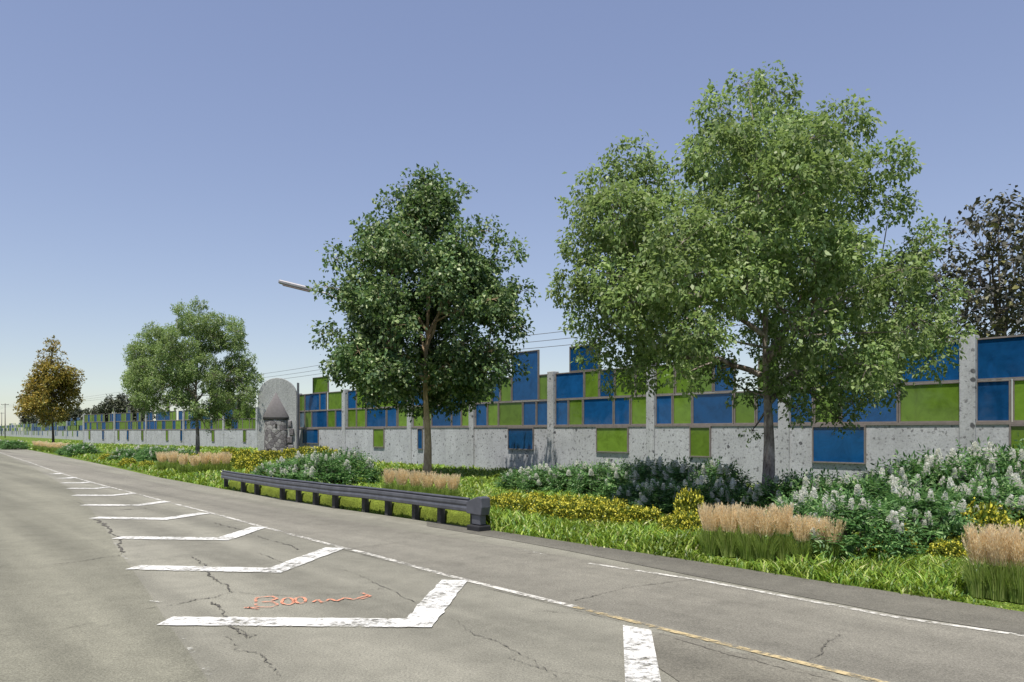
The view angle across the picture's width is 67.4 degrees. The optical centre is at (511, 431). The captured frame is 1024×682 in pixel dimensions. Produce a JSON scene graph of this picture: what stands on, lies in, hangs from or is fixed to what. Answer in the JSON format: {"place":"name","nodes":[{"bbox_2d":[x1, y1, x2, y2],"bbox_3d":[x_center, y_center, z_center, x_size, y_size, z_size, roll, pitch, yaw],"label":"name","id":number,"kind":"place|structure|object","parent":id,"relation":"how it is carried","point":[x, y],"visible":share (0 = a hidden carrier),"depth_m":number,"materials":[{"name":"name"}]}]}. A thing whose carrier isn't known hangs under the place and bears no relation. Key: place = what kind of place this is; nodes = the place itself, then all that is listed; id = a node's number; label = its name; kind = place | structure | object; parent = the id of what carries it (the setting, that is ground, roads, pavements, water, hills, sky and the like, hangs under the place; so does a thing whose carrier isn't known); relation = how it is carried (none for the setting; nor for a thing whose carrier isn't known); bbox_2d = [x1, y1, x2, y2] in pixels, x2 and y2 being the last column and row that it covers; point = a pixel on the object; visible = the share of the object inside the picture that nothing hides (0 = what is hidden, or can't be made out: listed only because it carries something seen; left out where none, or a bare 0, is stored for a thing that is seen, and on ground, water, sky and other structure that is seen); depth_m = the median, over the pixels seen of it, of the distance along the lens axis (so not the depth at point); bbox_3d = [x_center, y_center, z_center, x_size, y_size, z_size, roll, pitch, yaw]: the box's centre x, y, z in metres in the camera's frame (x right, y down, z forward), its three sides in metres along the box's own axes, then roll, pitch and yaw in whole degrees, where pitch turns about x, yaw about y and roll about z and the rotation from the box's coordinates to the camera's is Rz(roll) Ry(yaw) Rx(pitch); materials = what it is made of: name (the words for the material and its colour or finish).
{"place":"outdoors","nodes":[
{"label":"outdoors","id":0,"kind":"place"},
{"bbox_2d":[177,453,189,472],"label":"reed grass","id":1,"kind":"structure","parent":0,"point":[182,459],"depth_m":44.86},
{"bbox_2d":[199,451,211,472],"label":"reed grass","id":2,"kind":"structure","parent":0,"point":[204,458],"depth_m":44.87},
{"bbox_2d":[209,452,222,472],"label":"reed grass","id":3,"kind":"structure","parent":0,"point":[215,460],"depth_m":44.85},
{"bbox_2d":[220,451,232,470],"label":"reed grass","id":4,"kind":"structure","parent":0,"point":[226,458],"depth_m":44.87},
{"bbox_2d":[381,468,398,488],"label":"reed grass","id":5,"kind":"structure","parent":0,"point":[389,477],"depth_m":29.09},
{"bbox_2d":[393,468,410,490],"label":"reed grass","id":6,"kind":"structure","parent":0,"point":[401,477],"depth_m":28.33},
{"bbox_2d":[418,471,436,493],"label":"reed grass","id":7,"kind":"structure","parent":0,"point":[428,481],"depth_m":27.33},
{"bbox_2d":[432,472,446,494],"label":"reed grass","id":8,"kind":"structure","parent":0,"point":[440,482],"depth_m":27.00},
{"bbox_2d":[0,436,1023,611],"bbox_3d":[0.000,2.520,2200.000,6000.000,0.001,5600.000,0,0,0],"label":"ground","id":9,"kind":"structure","parent":0,"point":[9,438],"depth_m":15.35,"materials":[{"name":"plant"}]},
{"bbox_2d":[0,440,30,449],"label":"flowering shrub","id":10,"kind":"object","parent":9,"relation":"on","point":[9,445],"visible":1,"depth_m":106.50,"materials":[{"name":"green plant"}]},
{"bbox_2d":[0,418,82,439],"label":"noise barrier","id":11,"kind":"object","parent":9,"relation":"on","point":[60,432],"visible":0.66,"depth_m":281.36,"materials":[{"name":"concrete"}]},
{"bbox_2d":[13,335,86,441],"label":"broadleaf tree","id":12,"kind":"object","parent":9,"relation":"on","point":[54,382],"visible":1,"depth_m":111.15,"materials":[{"name":"orange plant"}]},
{"bbox_2d":[62,405,84,429],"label":"leafy tree","id":13,"kind":"object","parent":9,"relation":"on","point":[76,414],"visible":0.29,"depth_m":348.22,"materials":[{"name":"green plant"}]},
{"bbox_2d":[59,441,101,456],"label":"flowering shrub","id":14,"kind":"object","parent":9,"relation":"on","point":[90,447],"visible":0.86,"depth_m":77.11,"materials":[{"name":"green plant"}]},
{"bbox_2d":[94,392,131,421],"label":"leafy tree","id":15,"kind":"object","parent":9,"relation":"on","point":[119,404],"visible":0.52,"depth_m":325.56,"materials":[{"name":"green plant"}]},
{"bbox_2d":[118,444,152,459],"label":"flowering shrub","id":16,"kind":"object","parent":9,"relation":"on","point":[129,453],"visible":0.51,"depth_m":60.29,"materials":[{"name":"green plant"}]},
{"bbox_2d":[128,396,155,420],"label":"leafy tree","id":17,"kind":"object","parent":9,"relation":"on","point":[133,411],"visible":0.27,"depth_m":327.43,"materials":[{"name":"green plant"}]},
{"bbox_2d":[132,444,168,462],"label":"flowering shrub","id":18,"kind":"object","parent":9,"relation":"on","point":[143,456],"visible":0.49,"depth_m":57.17,"materials":[{"name":"green plant"}]},
{"bbox_2d":[155,451,166,470],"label":"reed grass","id":19,"kind":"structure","parent":9,"relation":"on","point":[161,457],"depth_m":47.73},
{"bbox_2d":[83,402,257,447],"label":"noise barrier","id":20,"kind":"object","parent":9,"relation":"on","point":[125,428],"visible":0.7,"depth_m":124.24,"materials":[{"name":"concrete"}]},
{"bbox_2d":[164,450,178,470],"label":"reed grass","id":21,"kind":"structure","parent":9,"relation":"on","point":[171,457],"depth_m":46.72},
{"bbox_2d":[119,295,264,453],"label":"broadleaf tree","id":22,"kind":"object","parent":9,"relation":"on","point":[142,372],"visible":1,"depth_m":64.97,"materials":[{"name":"green plant"}]},
{"bbox_2d":[187,454,202,473],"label":"reed grass","id":23,"kind":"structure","parent":9,"relation":"on","point":[194,461],"depth_m":43.98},
{"bbox_2d":[234,454,262,469],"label":"yellow shrub","id":24,"kind":"object","parent":9,"relation":"on","point":[252,460],"visible":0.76,"depth_m":46.52,"materials":[{"name":"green plant"}]},
{"bbox_2d":[250,449,272,461],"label":"yellow shrub","id":25,"kind":"object","parent":9,"relation":"on","point":[263,454],"visible":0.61,"depth_m":60.48,"materials":[{"name":"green plant"}]},
{"bbox_2d":[251,461,283,475],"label":"flowering shrub","id":26,"kind":"object","parent":9,"relation":"on","point":[261,471],"visible":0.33,"depth_m":39.15,"materials":[{"name":"green plant"}]},
{"bbox_2d":[258,378,298,457],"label":"monument","id":27,"kind":"object","parent":9,"relation":"on","point":[278,414],"visible":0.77,"depth_m":65.88,"materials":[{"name":"stone"}]},
{"bbox_2d":[266,456,306,478],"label":"flowering shrub","id":28,"kind":"object","parent":9,"relation":"on","point":[279,469],"visible":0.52,"depth_m":37.03,"materials":[{"name":"green plant"}]},
{"bbox_2d":[280,448,325,480],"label":"flowering shrub","id":29,"kind":"object","parent":9,"relation":"on","point":[294,466],"visible":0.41,"depth_m":35.76,"materials":[{"name":"green plant"}]},
{"bbox_2d":[278,280,340,300],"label":"street lamp","id":30,"kind":"object","parent":9,"relation":"on","point":[294,285],"visible":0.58,"depth_m":63.54,"materials":[{"name":"grey metal"}]},
{"bbox_2d":[294,448,359,484],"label":"flowering shrub","id":31,"kind":"object","parent":9,"relation":"on","point":[321,462],"visible":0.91,"depth_m":33.15,"materials":[{"name":"green plant"}]},
{"bbox_2d":[319,445,382,483],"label":"flowering shrub","id":32,"kind":"object","parent":9,"relation":"on","point":[368,465],"visible":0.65,"depth_m":34.84,"materials":[{"name":"green plant"}]},
{"bbox_2d":[221,470,490,531],"bbox_3d":[-6.814,2.151,26.410,0.712,1.037,18.992,0,0,-40],"label":"guardrail","id":33,"kind":"object","parent":9,"relation":"on","point":[477,509],"visible":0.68,"depth_m":22.93,"materials":[{"name":"metal"}]},
{"bbox_2d":[229,480,490,526],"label":"grass","id":34,"kind":"object","parent":9,"relation":"on","point":[455,517],"visible":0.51,"depth_m":23.98,"materials":[{"name":"plant"}]},
{"bbox_2d":[406,469,422,491],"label":"reed grass","id":35,"kind":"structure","parent":9,"relation":"on","point":[416,477],"depth_m":28.02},
{"bbox_2d":[305,161,540,475],"bbox_3d":[-4.548,-5.669,39.600,10.831,16.774,10.021,0,0,33],"label":"broadleaf tree","id":36,"kind":"object","parent":9,"relation":"on","point":[373,360],"visible":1,"depth_m":38.36,"materials":[{"name":"green plant"}]},
{"bbox_2d":[445,473,462,496],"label":"reed grass","id":37,"kind":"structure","parent":9,"relation":"on","point":[453,483],"depth_m":26.67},
{"bbox_2d":[495,496,526,512],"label":"yellow shrub","id":38,"kind":"object","parent":9,"relation":"on","point":[511,501],"visible":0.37,"depth_m":22.59,"materials":[{"name":"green plant"}]},
{"bbox_2d":[494,466,543,490],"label":"flowering shrub","id":39,"kind":"object","parent":9,"relation":"on","point":[508,478],"visible":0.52,"depth_m":31.25,"materials":[{"name":"green plant"}]},
{"bbox_2d":[514,496,545,512],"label":"yellow shrub","id":40,"kind":"object","parent":9,"relation":"on","point":[528,503],"visible":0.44,"depth_m":21.86,"materials":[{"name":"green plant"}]},
{"bbox_2d":[514,462,571,493],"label":"flowering shrub","id":41,"kind":"object","parent":9,"relation":"on","point":[539,472],"visible":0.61,"depth_m":29.91,"materials":[{"name":"green plant"}]},
{"bbox_2d":[529,498,571,517],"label":"yellow shrub","id":42,"kind":"object","parent":9,"relation":"on","point":[548,504],"visible":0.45,"depth_m":21.27,"materials":[{"name":"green plant"}]},
{"bbox_2d":[550,500,584,521],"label":"yellow shrub","id":43,"kind":"object","parent":9,"relation":"on","point":[563,508],"visible":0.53,"depth_m":20.64,"materials":[{"name":"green plant"}]},
{"bbox_2d":[541,459,598,494],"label":"flowering shrub","id":44,"kind":"object","parent":9,"relation":"on","point":[569,470],"visible":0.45,"depth_m":29.21,"materials":[{"name":"green plant"}]},
{"bbox_2d":[570,501,606,523],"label":"yellow shrub","id":45,"kind":"object","parent":9,"relation":"on","point":[584,510],"visible":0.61,"depth_m":20.07,"materials":[{"name":"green plant"}]},
{"bbox_2d":[564,456,624,496],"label":"flowering shrub","id":46,"kind":"object","parent":9,"relation":"on","point":[581,478],"visible":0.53,"depth_m":28.07,"materials":[{"name":"green plant"}]},
{"bbox_2d":[587,501,624,526],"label":"yellow shrub","id":47,"kind":"object","parent":9,"relation":"on","point":[607,510],"visible":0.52,"depth_m":19.73,"materials":[{"name":"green plant"}]},
{"bbox_2d":[593,456,660,498],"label":"flowering shrub","id":48,"kind":"object","parent":9,"relation":"on","point":[619,473],"visible":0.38,"depth_m":27.08,"materials":[{"name":"green plant"}]},
{"bbox_2d":[608,502,650,526],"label":"yellow shrub","id":49,"kind":"object","parent":9,"relation":"on","point":[624,512],"visible":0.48,"depth_m":19.34,"materials":[{"name":"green plant"}]},
{"bbox_2d":[606,479,667,506],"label":"flowering shrub","id":50,"kind":"object","parent":9,"relation":"on","point":[628,494],"visible":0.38,"depth_m":23.38,"materials":[{"name":"green plant"}]},
{"bbox_2d":[625,504,661,526],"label":"yellow shrub","id":51,"kind":"object","parent":9,"relation":"on","point":[654,512],"visible":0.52,"depth_m":19.19,"materials":[{"name":"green plant"}]},
{"bbox_2d":[618,453,681,499],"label":"flowering shrub","id":52,"kind":"object","parent":9,"relation":"on","point":[637,476],"visible":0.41,"depth_m":25.90,"materials":[{"name":"green plant"}]},
{"bbox_2d":[299,335,1023,488],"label":"noise barrier","id":53,"kind":"object","parent":9,"relation":"on","point":[549,427],"visible":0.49,"depth_m":37.21,"materials":[{"name":"concrete"}]},
{"bbox_2d":[627,477,699,515],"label":"flowering shrub","id":54,"kind":"object","parent":9,"relation":"on","point":[650,496],"visible":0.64,"depth_m":21.62,"materials":[{"name":"green plant"}]},
{"bbox_2d":[656,514,683,533],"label":"yellow shrub","id":55,"kind":"object","parent":9,"relation":"on","point":[666,520],"visible":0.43,"depth_m":18.17,"materials":[{"name":"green plant"}]},
{"bbox_2d":[667,508,701,533],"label":"yellow shrub","id":56,"kind":"object","parent":9,"relation":"on","point":[690,519],"visible":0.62,"depth_m":17.68,"materials":[{"name":"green plant"}]},
{"bbox_2d":[651,455,724,497],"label":"flowering shrub","id":57,"kind":"object","parent":9,"relation":"on","point":[676,470],"visible":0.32,"depth_m":24.46,"materials":[{"name":"green plant"}]},
{"bbox_2d":[672,487,703,526],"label":"yellow shrub","id":58,"kind":"object","parent":9,"relation":"on","point":[693,499],"visible":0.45,"depth_m":18.93,"materials":[{"name":"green plant"}]},
{"bbox_2d":[659,474,740,515],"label":"flowering shrub","id":59,"kind":"object","parent":9,"relation":"on","point":[710,484],"visible":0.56,"depth_m":20.93,"materials":[{"name":"green plant"}]},
{"bbox_2d":[686,456,755,496],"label":"flowering shrub","id":60,"kind":"object","parent":9,"relation":"on","point":[718,471],"visible":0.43,"depth_m":23.07,"materials":[{"name":"green plant"}]},
{"bbox_2d":[712,501,743,556],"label":"reed grass","id":61,"kind":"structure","parent":9,"relation":"on","point":[728,520],"depth_m":15.31,"materials":[{"name":"plant"}]},
{"bbox_2d":[701,476,758,513],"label":"flowering shrub","id":62,"kind":"object","parent":9,"relation":"on","point":[732,486],"visible":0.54,"depth_m":20.58,"materials":[{"name":"green plant"}]},
{"bbox_2d":[730,480,787,512],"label":"flowering shrub","id":63,"kind":"object","parent":9,"relation":"on","point":[750,488],"visible":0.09,"depth_m":20.89,"materials":[{"name":"green plant"}]},
{"bbox_2d":[545,60,978,486],"bbox_3d":[7.105,-4.029,22.788,11.740,13.494,9.900,0,0,-28],"label":"broadleaf tree","id":64,"kind":"object","parent":9,"relation":"on","point":[664,284],"visible":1,"depth_m":20.70,"materials":[{"name":"green plant"}]},
{"bbox_2d":[747,504,782,561],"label":"reed grass","id":65,"kind":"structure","parent":9,"relation":"on","point":[765,550],"depth_m":14.79,"materials":[{"name":"plant"}]},
{"bbox_2d":[741,468,826,514],"bbox_3d":[7.260,1.890,20.273,2.938,1.893,2.622,0,0,-6],"label":"flowering shrub","id":66,"kind":"object","parent":9,"relation":"on","point":[756,493],"visible":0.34,"depth_m":20.09,"materials":[{"name":"green plant"}]},
{"bbox_2d":[758,484,858,542],"bbox_3d":[6.441,1.974,16.670,2.394,1.705,2.359,0,0,0],"label":"flowering shrub","id":67,"kind":"object","parent":9,"relation":"on","point":[805,504],"visible":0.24,"depth_m":16.56,"materials":[{"name":"green plant"}]},
{"bbox_2d":[804,515,830,562],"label":"reed grass","id":68,"kind":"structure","parent":9,"relation":"on","point":[817,525],"depth_m":14.58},
{"bbox_2d":[780,467,876,523],"bbox_3d":[8.024,1.865,19.355,2.780,1.970,2.673,0,0,-20],"label":"flowering shrub","id":69,"kind":"object","parent":9,"relation":"on","point":[809,481],"visible":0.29,"depth_m":19.25,"materials":[{"name":"green plant"}]},
{"bbox_2d":[818,515,848,564],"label":"reed grass","id":70,"kind":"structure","parent":9,"relation":"on","point":[837,529],"depth_m":14.40,"materials":[{"name":"plant"}]},
{"bbox_2d":[796,486,930,566],"bbox_3d":[6.694,1.929,14.863,2.457,1.771,2.353,0,0,6],"label":"flowering shrub","id":71,"kind":"object","parent":9,"relation":"on","point":[862,510],"visible":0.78,"depth_m":14.45,"materials":[{"name":"green plant"}]},
{"bbox_2d":[819,464,920,529],"bbox_3d":[8.812,1.796,18.805,2.712,2.059,2.766,0,0,10],"label":"flowering shrub","id":72,"kind":"object","parent":9,"relation":"on","point":[882,490],"visible":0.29,"depth_m":18.54,"materials":[{"name":"green plant"}]},
{"bbox_2d":[852,449,957,504],"bbox_3d":[10.411,1.693,20.322,3.120,2.504,2.983,0,0,-4],"label":"flowering shrub","id":73,"kind":"object","parent":9,"relation":"on","point":[922,475],"visible":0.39,"depth_m":19.80,"materials":[{"name":"green plant"}]},
{"bbox_2d":[870,238,952,341],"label":"leafy tree","id":74,"kind":"object","parent":9,"relation":"on","point":[915,308],"visible":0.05,"depth_m":40.23,"materials":[{"name":"green plant"}]},
{"bbox_2d":[860,477,986,558],"bbox_3d":[8.256,1.849,15.611,2.474,1.905,2.563,0,0,26],"label":"flowering shrub","id":75,"kind":"object","parent":9,"relation":"on","point":[926,506],"visible":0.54,"depth_m":15.13,"materials":[{"name":"green plant"}]},
{"bbox_2d":[899,443,1001,494],"bbox_3d":[11.418,1.661,20.264,3.112,2.721,3.104,0,0,-2],"label":"flowering shrub","id":76,"kind":"object","parent":9,"relation":"on","point":[978,469],"visible":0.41,"depth_m":19.80,"materials":[{"name":"green plant"}]},
{"bbox_2d":[916,184,1023,379],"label":"leafy tree","id":77,"kind":"object","parent":9,"relation":"on","point":[999,323],"visible":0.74,"depth_m":36.20,"materials":[{"name":"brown plant"}]},
{"bbox_2d":[916,472,1023,540],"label":"flowering shrub","id":78,"kind":"object","parent":9,"relation":"on","point":[970,492],"visible":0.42,"depth_m":16.44,"materials":[{"name":"green plant"}]},
{"bbox_2d":[954,521,1004,598],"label":"reed grass","id":79,"kind":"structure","parent":9,"relation":"on","point":[976,587],"depth_m":11.59,"materials":[{"name":"plant"}]},
{"bbox_2d":[950,497,1009,537],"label":"yellow shrub","id":80,"kind":"object","parent":9,"relation":"on","point":[982,511],"visible":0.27,"depth_m":15.89,"materials":[{"name":"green plant"}]},
{"bbox_2d":[942,436,1023,497],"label":"flowering shrub","id":81,"kind":"object","parent":9,"relation":"on","point":[993,465],"visible":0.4,"depth_m":19.92,"materials":[{"name":"green plant"}]},
{"bbox_2d":[973,468,1023,521],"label":"flowering shrub","id":82,"kind":"object","parent":9,"relation":"on","point":[1014,483],"visible":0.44,"depth_m":16.62,"materials":[{"name":"green plant"}]},
{"bbox_2d":[982,435,1023,494],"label":"flowering shrub","id":83,"kind":"object","parent":9,"relation":"on","point":[1020,452],"visible":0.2,"depth_m":20.19,"materials":[{"name":"green plant"}]},
{"bbox_2d":[0,0,1023,430],"label":"sky","id":84,"kind":"structure","parent":0,"point":[155,154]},
{"bbox_2d":[1,446,1023,681],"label":"road","id":85,"kind":"structure","parent":0,"point":[561,640],"depth_m":10.78,"materials":[{"name":"asphalt"}]},
{"bbox_2d":[0,453,207,681],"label":"lane","id":86,"kind":"structure","parent":85,"relation":"on","point":[45,521],"depth_m":11.21,"materials":[{"name":"asphalt"}]},
{"bbox_2d":[95,513,208,519],"bbox_3d":[-10.629,2.483,22.548,2.947,0.001,1.918,0,0,0],"label":"road marking","id":87,"kind":"object","parent":85,"relation":"on","point":[179,516],"visible":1,"depth_m":22.17,"materials":[{"name":"white paint"}]},
{"bbox_2d":[112,527,265,539],"bbox_3d":[-7.818,2.483,18.778,2.920,0.001,2.463,0,0,0],"label":"road marking","id":88,"kind":"object","parent":85,"relation":"on","point":[236,534],"visible":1,"depth_m":17.99,"materials":[{"name":"white paint"}]},
{"bbox_2d":[127,547,341,572],"bbox_3d":[-5.269,2.483,15.124,3.067,0.001,2.989,0,0,8],"label":"road marking","id":89,"kind":"object","parent":85,"relation":"on","point":[323,552],"visible":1,"depth_m":14.02,"materials":[{"name":"white paint"}]},
{"bbox_2d":[5,454,571,606],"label":"line","id":90,"kind":"object","parent":85,"relation":"on","point":[500,588],"visible":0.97,"depth_m":14.75,"materials":[{"name":"white paint"}]},
{"bbox_2d":[157,580,467,626],"bbox_3d":[-2.654,2.483,11.312,3.832,0.001,3.130,0,0,0],"label":"road marking","id":91,"kind":"object","parent":85,"relation":"on","point":[426,615],"visible":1,"depth_m":10.14,"materials":[{"name":"white paint"}]},
{"bbox_2d":[0,450,1023,681],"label":"lane","id":92,"kind":"structure","parent":85,"relation":"on","point":[877,645],"depth_m":11.14,"materials":[{"name":"asphalt"}]},
{"bbox_2d":[623,625,660,681],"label":"road marking","id":93,"kind":"object","parent":85,"relation":"on","point":[629,634],"visible":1,"depth_m":8.59,"materials":[{"name":"white paint"}]},
{"bbox_2d":[427,521,1023,633],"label":"shoulder","id":94,"kind":"object","parent":85,"relation":"on","point":[949,611],"visible":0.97,"depth_m":12.11},
{"bbox_2d":[573,607,887,681],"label":"yellow line","id":95,"kind":"object","parent":85,"relation":"on","point":[774,655],"visible":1,"depth_m":8.68,"materials":[{"name":"paint"}]},
{"bbox_2d":[643,633,841,681],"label":"road patch","id":96,"kind":"object","parent":85,"relation":"on","point":[679,660],"visible":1,"depth_m":8.18,"materials":[{"name":"asphalt"}]},
{"bbox_2d":[589,563,1020,635],"bbox_3d":[4.577,2.488,11.102,0.311,0.001,9.265,0,0,-42],"label":"edge line","id":97,"kind":"object","parent":85,"relation":"on","point":[817,601],"visible":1,"depth_m":11.30,"materials":[{"name":"white paint"}]},
{"bbox_2d":[694,502,725,555],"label":"reed grass","id":98,"kind":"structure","parent":0,"point":[709,518],"depth_m":15.52,"materials":[{"name":"plant"}]},
{"bbox_2d":[734,504,764,559],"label":"reed grass","id":99,"kind":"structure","parent":0,"point":[745,521],"depth_m":14.99,"materials":[{"name":"plant"}]},
{"bbox_2d":[769,502,795,560],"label":"reed grass","id":100,"kind":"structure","parent":0,"point":[783,550],"depth_m":14.90,"materials":[{"name":"plant"}]},
{"bbox_2d":[787,513,819,562],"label":"reed grass","id":101,"kind":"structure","parent":0,"point":[799,527],"depth_m":14.61,"materials":[{"name":"plant"}]},
{"bbox_2d":[874,520,920,555],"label":"yellow shrub","id":102,"kind":"object","parent":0,"point":[911,540],"visible":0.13,"depth_m":14.86,"materials":[{"name":"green plant"}]},
{"bbox_2d":[923,538,968,561],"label":"yellow shrub","id":103,"kind":"object","parent":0,"point":[945,545],"visible":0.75,"depth_m":14.39,"materials":[{"name":"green plant"}]},
{"bbox_2d":[975,524,1022,600],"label":"reed grass","id":104,"kind":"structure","parent":0,"point":[999,589],"depth_m":11.35,"materials":[{"name":"plant"}]},
{"bbox_2d":[991,520,1023,603],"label":"reed grass","id":105,"kind":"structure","parent":0,"point":[1016,593],"depth_m":11.21,"materials":[{"name":"plant"}]},
{"bbox_2d":[998,517,1023,539],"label":"yellow shrub","id":106,"kind":"object","parent":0,"point":[1010,521],"visible":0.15,"depth_m":15.56,"materials":[{"name":"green plant"}]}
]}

